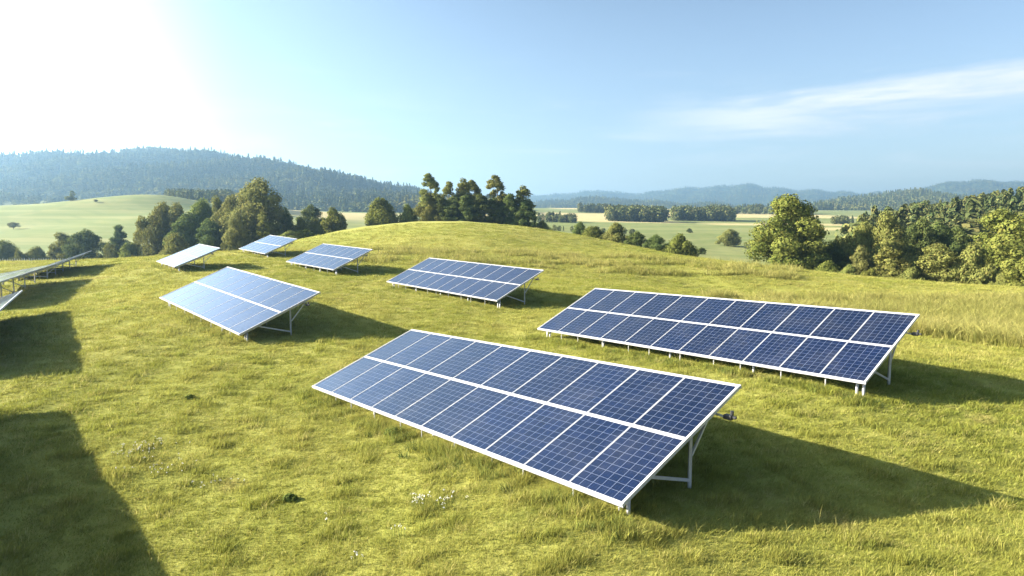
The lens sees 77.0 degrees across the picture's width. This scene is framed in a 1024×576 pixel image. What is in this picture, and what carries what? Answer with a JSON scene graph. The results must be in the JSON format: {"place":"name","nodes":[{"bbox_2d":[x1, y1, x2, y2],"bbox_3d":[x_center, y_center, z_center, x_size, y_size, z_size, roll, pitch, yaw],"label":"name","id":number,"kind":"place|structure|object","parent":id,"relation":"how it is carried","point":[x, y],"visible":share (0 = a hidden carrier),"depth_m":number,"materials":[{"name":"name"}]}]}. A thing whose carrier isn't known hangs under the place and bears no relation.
{"place":"outdoors","nodes":[
{"label":"outdoors","id":0,"kind":"place"},
{"bbox_2d":[1,155,364,191],"bbox_3d":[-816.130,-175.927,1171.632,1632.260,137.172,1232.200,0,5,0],"label":"distant trees","id":1,"kind":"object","parent":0,"point":[58,169],"depth_m":864.98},
{"bbox_2d":[0,145,510,212],"bbox_3d":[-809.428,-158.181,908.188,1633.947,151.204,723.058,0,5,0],"label":"forest","id":2,"kind":"object","parent":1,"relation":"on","point":[153,176],"visible":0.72,"depth_m":792.28,"materials":[{"name":"plant"}]},
{"bbox_2d":[0,195,1023,575],"bbox_3d":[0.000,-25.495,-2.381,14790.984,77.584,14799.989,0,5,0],"label":"ground","id":3,"kind":"structure","parent":0,"point":[42,223],"depth_m":12.97,"materials":[{"name":"plant"}]},
{"bbox_2d":[0,239,18,260],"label":"bush","id":4,"kind":"object","parent":3,"relation":"on","point":[8,249],"visible":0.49,"depth_m":107.62,"materials":[{"name":"green plant"}]},
{"bbox_2d":[0,290,22,310],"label":"solar array","id":5,"kind":"object","parent":3,"relation":"on","point":[6,300],"visible":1,"depth_m":26.98,"materials":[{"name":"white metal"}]},
{"bbox_2d":[9,250,28,260],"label":"bush","id":6,"kind":"object","parent":3,"relation":"on","point":[19,254],"visible":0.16,"depth_m":105.58,"materials":[{"name":"green plant"}]},
{"bbox_2d":[0,263,55,296],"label":"solar array","id":7,"kind":"object","parent":3,"relation":"on","point":[7,276],"visible":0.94,"depth_m":39.14,"materials":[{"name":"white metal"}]},
{"bbox_2d":[0,191,65,205],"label":"hedgerow","id":8,"kind":"object","parent":3,"relation":"on","point":[8,197],"visible":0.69,"depth_m":570.07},
{"bbox_2d":[26,246,51,259],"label":"bush","id":9,"kind":"object","parent":3,"relation":"on","point":[36,252],"visible":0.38,"depth_m":107.24,"materials":[{"name":"green plant"}]},
{"bbox_2d":[15,251,90,279],"bbox_3d":[-34.622,-1.687,48.857,3.105,1.972,9.395,-2,6,-23],"label":"solar array","id":10,"kind":"object","parent":3,"relation":"on","point":[65,261],"visible":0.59,"depth_m":47.13,"materials":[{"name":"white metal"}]},
{"bbox_2d":[46,232,75,259],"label":"tree","id":11,"kind":"object","parent":3,"relation":"on","point":[55,251],"visible":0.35,"depth_m":110.45,"materials":[{"name":"green plant"}]},
{"bbox_2d":[61,228,106,259],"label":"tree","id":12,"kind":"object","parent":3,"relation":"on","point":[86,241],"visible":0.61,"depth_m":108.41,"materials":[{"name":"green plant"}]},
{"bbox_2d":[93,243,120,258],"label":"bush","id":13,"kind":"object","parent":3,"relation":"on","point":[111,251],"visible":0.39,"depth_m":107.10,"materials":[{"name":"green plant"}]},
{"bbox_2d":[103,224,130,252],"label":"tree","id":14,"kind":"object","parent":3,"relation":"on","point":[118,240],"visible":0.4,"depth_m":120.99,"materials":[{"name":"green plant"}]},
{"bbox_2d":[118,242,139,257],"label":"bush","id":15,"kind":"object","parent":3,"relation":"on","point":[131,249],"visible":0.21,"depth_m":104.92,"materials":[{"name":"green plant"}]},
{"bbox_2d":[112,436,176,459],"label":"wild flowers","id":16,"kind":"object","parent":3,"relation":"on","point":[139,448],"visible":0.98,"depth_m":12.87,"materials":[{"name":"green plant"}]},
{"bbox_2d":[137,243,154,255],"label":"bush","id":17,"kind":"object","parent":3,"relation":"on","point":[140,251],"visible":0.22,"depth_m":105.07,"materials":[{"name":"green plant"}]},
{"bbox_2d":[133,200,173,255],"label":"tree","id":18,"kind":"object","parent":3,"relation":"on","point":[154,231],"visible":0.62,"depth_m":105.74,"materials":[{"name":"green plant"}]},
{"bbox_2d":[115,453,196,481],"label":"wild flowers","id":19,"kind":"object","parent":3,"relation":"on","point":[162,468],"visible":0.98,"depth_m":11.80,"materials":[{"name":"green plant"}]},
{"bbox_2d":[152,202,187,246],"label":"tree","id":20,"kind":"object","parent":3,"relation":"on","point":[175,211],"visible":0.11,"depth_m":111.80,"materials":[{"name":"green plant"}]},
{"bbox_2d":[158,232,191,254],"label":"tree","id":21,"kind":"object","parent":3,"relation":"on","point":[174,243],"visible":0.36,"depth_m":98.39,"materials":[{"name":"green plant"}]},
{"bbox_2d":[163,211,203,246],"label":"tree","id":22,"kind":"object","parent":3,"relation":"on","point":[185,227],"visible":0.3,"depth_m":104.57,"materials":[{"name":"green plant"}]},
{"bbox_2d":[156,244,220,270],"bbox_3d":[-23.670,-2.155,47.081,3.059,2.014,5.511,-5,7,-41],"label":"solar array","id":23,"kind":"object","parent":3,"relation":"on","point":[186,256],"visible":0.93,"depth_m":46.67,"materials":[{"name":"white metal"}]},
{"bbox_2d":[187,197,213,223],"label":"tree","id":24,"kind":"object","parent":3,"relation":"on","point":[201,209],"visible":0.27,"depth_m":114.42,"materials":[{"name":"green plant"}]},
{"bbox_2d":[194,218,226,250],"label":"tree","id":25,"kind":"object","parent":3,"relation":"on","point":[209,233],"visible":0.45,"depth_m":103.47,"materials":[{"name":"green plant"}]},
{"bbox_2d":[162,188,268,203],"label":"hedgerow","id":26,"kind":"object","parent":3,"relation":"on","point":[196,195],"visible":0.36,"depth_m":337.48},
{"bbox_2d":[210,194,222,219],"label":"tree","id":27,"kind":"object","parent":3,"relation":"on","point":[216,202],"visible":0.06,"depth_m":118.28,"materials":[{"name":"green plant"}]},
{"bbox_2d":[210,194,241,250],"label":"tree","id":28,"kind":"object","parent":3,"relation":"on","point":[227,204],"visible":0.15,"depth_m":106.65,"materials":[{"name":"green plant"}]},
{"bbox_2d":[220,210,250,250],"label":"tree","id":29,"kind":"object","parent":3,"relation":"on","point":[236,236],"visible":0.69,"depth_m":98.58,"materials":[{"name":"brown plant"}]},
{"bbox_2d":[159,267,319,340],"bbox_3d":[-11.469,0.565,26.558,3.047,2.378,9.639,-5,7,-43],"label":"solar array","id":30,"kind":"object","parent":3,"relation":"on","point":[237,301],"visible":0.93,"depth_m":25.79,"materials":[{"name":"blue glass"}]},
{"bbox_2d":[219,177,289,247],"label":"tree","id":31,"kind":"object","parent":3,"relation":"on","point":[254,200],"visible":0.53,"depth_m":104.58,"materials":[{"name":"green plant"}]},
{"bbox_2d":[255,210,271,238],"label":"tree","id":32,"kind":"object","parent":3,"relation":"on","point":[262,228],"visible":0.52,"depth_m":98.13,"materials":[{"name":"green plant"}]},
{"bbox_2d":[239,235,296,256],"bbox_3d":[-22.811,-3.827,60.221,3.042,2.210,6.549,-5,7,-42],"label":"solar array","id":33,"kind":"object","parent":3,"relation":"on","point":[268,244],"visible":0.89,"depth_m":59.88,"materials":[{"name":"blue glass"}]},
{"bbox_2d":[275,207,293,230],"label":"tree","id":34,"kind":"object","parent":3,"relation":"on","point":[289,223],"visible":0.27,"depth_m":110.94,"materials":[{"name":"green plant"}]},
{"bbox_2d":[278,231,300,238],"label":"bush","id":35,"kind":"object","parent":3,"relation":"on","point":[291,234],"visible":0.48,"depth_m":95.18,"materials":[{"name":"green plant"}]},
{"bbox_2d":[282,493,297,502],"bbox_3d":[-3.641,3.437,10.552,0.252,0.158,0.219,0,5,0],"label":"weed clump","id":36,"kind":"object","parent":3,"relation":"on","point":[289,497],"visible":1,"depth_m":10.50,"materials":[{"name":"green plant"}]},
{"bbox_2d":[290,217,313,232],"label":"bush","id":37,"kind":"object","parent":3,"relation":"on","point":[301,225],"visible":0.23,"depth_m":108.67,"materials":[{"name":"green plant"}]},
{"bbox_2d":[296,229,315,238],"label":"bush","id":38,"kind":"object","parent":3,"relation":"on","point":[304,233],"visible":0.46,"depth_m":98.09,"materials":[{"name":"green plant"}]},
{"bbox_2d":[295,203,324,225],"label":"tree","id":39,"kind":"object","parent":3,"relation":"on","point":[310,212],"visible":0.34,"depth_m":133.44,"materials":[{"name":"green plant"}]},
{"bbox_2d":[307,218,325,235],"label":"bush","id":40,"kind":"object","parent":3,"relation":"on","point":[316,227],"visible":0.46,"depth_m":110.69,"materials":[{"name":"green plant"}]},
{"bbox_2d":[286,243,372,274],"bbox_3d":[-13.256,-2.030,46.586,3.040,2.205,7.571,-5,7,-43],"label":"solar array","id":41,"kind":"object","parent":3,"relation":"on","point":[329,256],"visible":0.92,"depth_m":46.19,"materials":[{"name":"blue glass"}]},
{"bbox_2d":[320,206,347,232],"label":"tree","id":42,"kind":"object","parent":3,"relation":"on","point":[334,220],"visible":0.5,"depth_m":118.24,"materials":[{"name":"green plant"}]},
{"bbox_2d":[363,197,398,225],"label":"tree","id":43,"kind":"object","parent":3,"relation":"on","point":[380,212],"visible":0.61,"depth_m":119.42,"materials":[{"name":"green plant"}]},
{"bbox_2d":[385,426,401,436],"bbox_3d":[-2.431,2.957,13.238,0.406,0.217,0.341,0,5,0],"label":"weed clump","id":44,"kind":"object","parent":3,"relation":"on","point":[393,432],"visible":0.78,"depth_m":13.18,"materials":[{"name":"green plant"}]},
{"bbox_2d":[398,203,416,222],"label":"tree","id":45,"kind":"object","parent":3,"relation":"on","point":[407,215],"visible":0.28,"depth_m":120.39,"materials":[{"name":"green plant"}]},
{"bbox_2d":[411,491,440,507],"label":"wild flowers","id":46,"kind":"object","parent":3,"relation":"on","point":[422,499],"visible":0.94,"depth_m":9.89,"materials":[{"name":"white plant"}]},
{"bbox_2d":[412,192,442,221],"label":"tree","id":47,"kind":"object","parent":3,"relation":"on","point":[428,213],"visible":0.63,"depth_m":118.11,"materials":[{"name":"green plant"}]},
{"bbox_2d":[418,173,444,207],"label":"tree","id":48,"kind":"object","parent":3,"relation":"on","point":[431,183],"visible":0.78,"depth_m":118.83,"materials":[{"name":"green plant"}]},
{"bbox_2d":[1,251,881,550],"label":"unmown grass","id":49,"kind":"structure","parent":3,"relation":"on","point":[437,445],"depth_m":13.78,"materials":[{"name":"plant"}]},
{"bbox_2d":[435,197,452,220],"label":"tree","id":50,"kind":"object","parent":3,"relation":"on","point":[441,202],"visible":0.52,"depth_m":117.12,"materials":[{"name":"green plant"}]},
{"bbox_2d":[441,181,453,213],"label":"tree","id":51,"kind":"object","parent":3,"relation":"on","point":[446,189],"visible":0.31,"depth_m":122.14,"materials":[{"name":"green plant"}]},
{"bbox_2d":[442,195,461,220],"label":"tree","id":52,"kind":"object","parent":3,"relation":"on","point":[454,205],"visible":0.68,"depth_m":116.95,"materials":[{"name":"green plant"}]},
{"bbox_2d":[436,489,468,509],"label":"wild flowers","id":53,"kind":"object","parent":3,"relation":"on","point":[444,498],"visible":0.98,"depth_m":9.70,"materials":[{"name":"white plant"}]},
{"bbox_2d":[386,258,543,308],"bbox_3d":[-2.836,-0.308,35.031,3.029,2.238,10.650,-4,7,-40],"label":"solar array","id":54,"kind":"object","parent":3,"relation":"on","point":[493,282],"visible":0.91,"depth_m":34.28,"materials":[{"name":"blue glass"}]},
{"bbox_2d":[455,177,474,216],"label":"tree","id":55,"kind":"object","parent":3,"relation":"on","point":[464,186],"visible":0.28,"depth_m":120.18,"materials":[{"name":"green plant"}]},
{"bbox_2d":[458,194,479,221],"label":"tree","id":56,"kind":"object","parent":3,"relation":"on","point":[466,202],"visible":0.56,"depth_m":115.90,"materials":[{"name":"green plant"}]},
{"bbox_2d":[467,179,481,198],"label":"tree","id":57,"kind":"object","parent":3,"relation":"on","point":[475,189],"visible":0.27,"depth_m":124.23,"materials":[{"name":"green plant"}]},
{"bbox_2d":[471,193,493,222],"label":"tree","id":58,"kind":"object","parent":3,"relation":"on","point":[480,201],"visible":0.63,"depth_m":116.13,"materials":[{"name":"green plant"}]},
{"bbox_2d":[483,175,507,223],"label":"tree","id":59,"kind":"object","parent":3,"relation":"on","point":[496,183],"visible":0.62,"depth_m":118.00,"materials":[{"name":"green plant"}]},
{"bbox_2d":[487,197,508,223],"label":"tree","id":60,"kind":"object","parent":3,"relation":"on","point":[497,216],"visible":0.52,"depth_m":116.71,"materials":[{"name":"green plant"}]},
{"bbox_2d":[498,193,520,224],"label":"tree","id":61,"kind":"object","parent":3,"relation":"on","point":[510,204],"visible":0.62,"depth_m":116.25,"materials":[{"name":"green plant"}]},
{"bbox_2d":[512,200,538,227],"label":"tree","id":62,"kind":"object","parent":3,"relation":"on","point":[525,207],"visible":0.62,"depth_m":115.28,"materials":[{"name":"green plant"}]},
{"bbox_2d":[515,186,535,225],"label":"tree","id":63,"kind":"object","parent":3,"relation":"on","point":[521,193],"visible":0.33,"depth_m":117.31,"materials":[{"name":"green plant"}]},
{"bbox_2d":[312,329,741,514],"bbox_3d":[-0.613,2.327,13.687,3.084,1.966,10.636,-5,7,-40],"label":"solar array","id":64,"kind":"object","parent":3,"relation":"on","point":[619,435],"visible":0.91,"depth_m":12.00,"materials":[{"name":"blue glass"}]},
{"bbox_2d":[537,220,553,230],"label":"bush","id":65,"kind":"object","parent":3,"relation":"on","point":[543,224],"visible":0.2,"depth_m":116.61,"materials":[{"name":"green plant"}]},
{"bbox_2d":[535,211,577,222],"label":"hedgerow","id":66,"kind":"object","parent":3,"relation":"on","point":[557,217],"visible":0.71,"depth_m":373.32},
{"bbox_2d":[571,221,585,234],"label":"bush","id":67,"kind":"object","parent":3,"relation":"on","point":[579,227],"visible":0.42,"depth_m":106.81,"materials":[{"name":"green plant"}]},
{"bbox_2d":[577,203,609,212],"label":"hedgerow","id":68,"kind":"object","parent":3,"relation":"on","point":[595,208],"visible":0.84,"depth_m":641.48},
{"bbox_2d":[582,226,604,238],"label":"bush","id":69,"kind":"object","parent":3,"relation":"on","point":[595,231],"visible":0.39,"depth_m":104.68,"materials":[{"name":"green plant"}]},
{"bbox_2d":[552,224,634,233],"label":"hedgerow","id":70,"kind":"object","parent":3,"relation":"on","point":[632,230],"visible":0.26,"depth_m":256.33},
{"bbox_2d":[599,222,625,243],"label":"bush","id":71,"kind":"object","parent":3,"relation":"on","point":[614,232],"visible":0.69,"depth_m":102.85,"materials":[{"name":"green plant"}]},
{"bbox_2d":[623,231,648,246],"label":"bush","id":72,"kind":"object","parent":3,"relation":"on","point":[637,237],"visible":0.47,"depth_m":99.15,"materials":[{"name":"green plant"}]},
{"bbox_2d":[604,204,669,221],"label":"copse","id":73,"kind":"object","parent":3,"relation":"on","point":[634,213],"visible":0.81,"depth_m":416.09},
{"bbox_2d":[642,234,668,251],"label":"bush","id":74,"kind":"object","parent":3,"relation":"on","point":[655,241],"visible":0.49,"depth_m":97.30,"materials":[{"name":"green plant"}]},
{"bbox_2d":[663,233,698,257],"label":"bush","id":75,"kind":"object","parent":3,"relation":"on","point":[680,244],"visible":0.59,"depth_m":94.99,"materials":[{"name":"green plant"}]},
{"bbox_2d":[353,242,1023,348],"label":"tall grass","id":76,"kind":"structure","parent":3,"relation":"on","point":[991,319],"depth_m":41.34,"materials":[{"name":"plant"}]},
{"bbox_2d":[670,205,737,220],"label":"copse","id":77,"kind":"object","parent":3,"relation":"on","point":[706,213],"visible":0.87,"depth_m":465.25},
{"bbox_2d":[714,229,741,245],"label":"tree","id":78,"kind":"object","parent":3,"relation":"on","point":[730,237],"visible":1,"depth_m":212.75,"materials":[{"name":"green plant"}]},
{"bbox_2d":[537,288,921,395],"bbox_3d":[5.725,1.374,19.886,3.034,2.062,11.664,-4,7,-38],"label":"solar array","id":79,"kind":"object","parent":3,"relation":"on","point":[857,346],"visible":0.88,"depth_m":18.40,"materials":[{"name":"blue glass"}]},
{"bbox_2d":[707,203,815,213],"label":"hedgerow","id":80,"kind":"object","parent":3,"relation":"on","point":[755,208],"visible":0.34,"depth_m":717.16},
{"bbox_2d":[742,193,832,269],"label":"tree","id":81,"kind":"object","parent":3,"relation":"on","point":[777,240],"visible":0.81,"depth_m":85.38,"materials":[{"name":"green plant"}]},
{"bbox_2d":[813,260,841,272],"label":"bush","id":82,"kind":"object","parent":3,"relation":"on","point":[829,266],"visible":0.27,"depth_m":79.27,"materials":[{"name":"green plant"}]},
{"bbox_2d":[825,240,850,270],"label":"bush","id":83,"kind":"object","parent":3,"relation":"on","point":[835,251],"visible":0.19,"depth_m":88.51,"materials":[{"name":"green plant"}]},
{"bbox_2d":[830,215,853,223],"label":"hedgerow","id":84,"kind":"object","parent":3,"relation":"on","point":[841,219],"visible":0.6,"depth_m":431.36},
{"bbox_2d":[837,264,856,274],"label":"bush","id":85,"kind":"object","parent":3,"relation":"on","point":[848,269],"visible":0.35,"depth_m":76.81,"materials":[{"name":"green plant"}]},
{"bbox_2d":[833,219,883,266],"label":"tree","id":86,"kind":"object","parent":3,"relation":"on","point":[862,233],"visible":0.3,"depth_m":88.92,"materials":[{"name":"green plant"}]},
{"bbox_2d":[849,245,875,274],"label":"tree","id":87,"kind":"object","parent":3,"relation":"on","point":[861,258],"visible":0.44,"depth_m":81.40,"materials":[{"name":"green plant"}]},
{"bbox_2d":[860,267,880,276],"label":"bush","id":88,"kind":"object","parent":3,"relation":"on","point":[871,271],"visible":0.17,"depth_m":75.88,"materials":[{"name":"green plant"}]},
{"bbox_2d":[873,246,912,277],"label":"tree","id":89,"kind":"object","parent":3,"relation":"on","point":[892,262],"visible":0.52,"depth_m":77.30,"materials":[{"name":"green plant"}]},
{"bbox_2d":[870,210,923,272],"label":"tree","id":90,"kind":"object","parent":3,"relation":"on","point":[891,232],"visible":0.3,"depth_m":92.47,"materials":[{"name":"green plant"}]},
{"bbox_2d":[896,266,925,280],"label":"bush","id":91,"kind":"object","parent":3,"relation":"on","point":[910,273],"visible":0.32,"depth_m":74.78,"materials":[{"name":"green plant"}]},
{"bbox_2d":[904,216,938,279],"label":"tree","id":92,"kind":"object","parent":3,"relation":"on","point":[922,234],"visible":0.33,"depth_m":96.48,"materials":[{"name":"green plant"}]},
{"bbox_2d":[911,242,959,281],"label":"tree","id":93,"kind":"object","parent":3,"relation":"on","point":[932,259],"visible":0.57,"depth_m":75.20,"materials":[{"name":"green plant"}]},
{"bbox_2d":[930,220,954,245],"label":"tree","id":94,"kind":"object","parent":3,"relation":"on","point":[943,234],"visible":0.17,"depth_m":98.88,"materials":[{"name":"green plant"}]},
{"bbox_2d":[936,255,964,283],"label":"tree","id":95,"kind":"object","parent":3,"relation":"on","point":[950,265],"visible":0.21,"depth_m":74.28,"materials":[{"name":"green plant"}]},
{"bbox_2d":[945,224,972,254],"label":"tree","id":96,"kind":"object","parent":3,"relation":"on","point":[959,239],"visible":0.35,"depth_m":95.15,"materials":[{"name":"green plant"}]},
{"bbox_2d":[944,242,1000,284],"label":"tree","id":97,"kind":"object","parent":3,"relation":"on","point":[974,270],"visible":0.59,"depth_m":73.15,"materials":[{"name":"green plant"}]},
{"bbox_2d":[968,208,1023,273],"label":"tree","id":98,"kind":"object","parent":3,"relation":"on","point":[1004,247],"visible":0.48,"depth_m":78.45,"materials":[{"name":"green plant"}]},
{"bbox_2d":[987,272,1008,284],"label":"bush","id":99,"kind":"object","parent":3,"relation":"on","point":[999,279],"visible":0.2,"depth_m":70.00,"materials":[{"name":"green plant"}]},
{"bbox_2d":[1002,255,1023,285],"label":"bush","id":100,"kind":"object","parent":3,"relation":"on","point":[1013,276],"visible":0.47,"depth_m":67.99,"materials":[{"name":"green plant"}]},
{"bbox_2d":[0,0,1023,196],"label":"sky","id":101,"kind":"structure","parent":0,"point":[543,96],"materials":[{"name":"blue"}]},
{"bbox_2d":[514,185,855,205],"bbox_3d":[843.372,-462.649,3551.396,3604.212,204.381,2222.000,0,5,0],"label":"hill","id":102,"kind":"structure","parent":0,"point":[734,201],"depth_m":3059.35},
{"bbox_2d":[514,183,883,205],"bbox_3d":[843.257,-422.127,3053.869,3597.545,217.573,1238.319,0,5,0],"label":"forest","id":103,"kind":"object","parent":102,"relation":"on","point":[800,192],"visible":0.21,"depth_m":3126.67,"materials":[{"name":"plant"}]},
{"bbox_2d":[924,182,1020,196],"bbox_3d":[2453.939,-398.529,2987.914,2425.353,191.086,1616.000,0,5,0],"label":"hill","id":104,"kind":"structure","parent":0,"point":[959,192],"depth_m":2727.17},
{"bbox_2d":[867,179,1023,195],"bbox_3d":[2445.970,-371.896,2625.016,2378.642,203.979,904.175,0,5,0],"label":"forest","id":105,"kind":"object","parent":104,"relation":"on","point":[973,189],"visible":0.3,"depth_m":2734.82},
{"bbox_3d":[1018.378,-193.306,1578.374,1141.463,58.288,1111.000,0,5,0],"label":"hill","id":106,"kind":"structure","parent":0,"visible":0},
{"bbox_2d":[764,187,977,210],"bbox_3d":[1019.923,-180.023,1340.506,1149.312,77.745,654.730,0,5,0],"label":"forest","id":107,"kind":"object","parent":106,"relation":"on","point":[897,199],"visible":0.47,"depth_m":1222.87,"materials":[{"name":"plant"}]},
{"bbox_3d":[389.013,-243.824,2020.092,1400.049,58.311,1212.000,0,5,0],"label":"hill","id":108,"kind":"structure","parent":0,"visible":0},
{"bbox_2d":[532,195,767,208],"bbox_3d":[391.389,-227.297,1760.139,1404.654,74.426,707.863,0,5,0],"label":"forest","id":109,"kind":"object","parent":108,"relation":"on","point":[563,203],"visible":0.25,"depth_m":1725.37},
{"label":"wooded hill","id":110,"kind":"structure","parent":0,"visible":0},
{"bbox_2d":[834,186,1023,243],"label":"forest","id":111,"kind":"object","parent":110,"relation":"on","point":[966,212],"visible":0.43,"depth_m":162.91,"materials":[{"name":"plant"}]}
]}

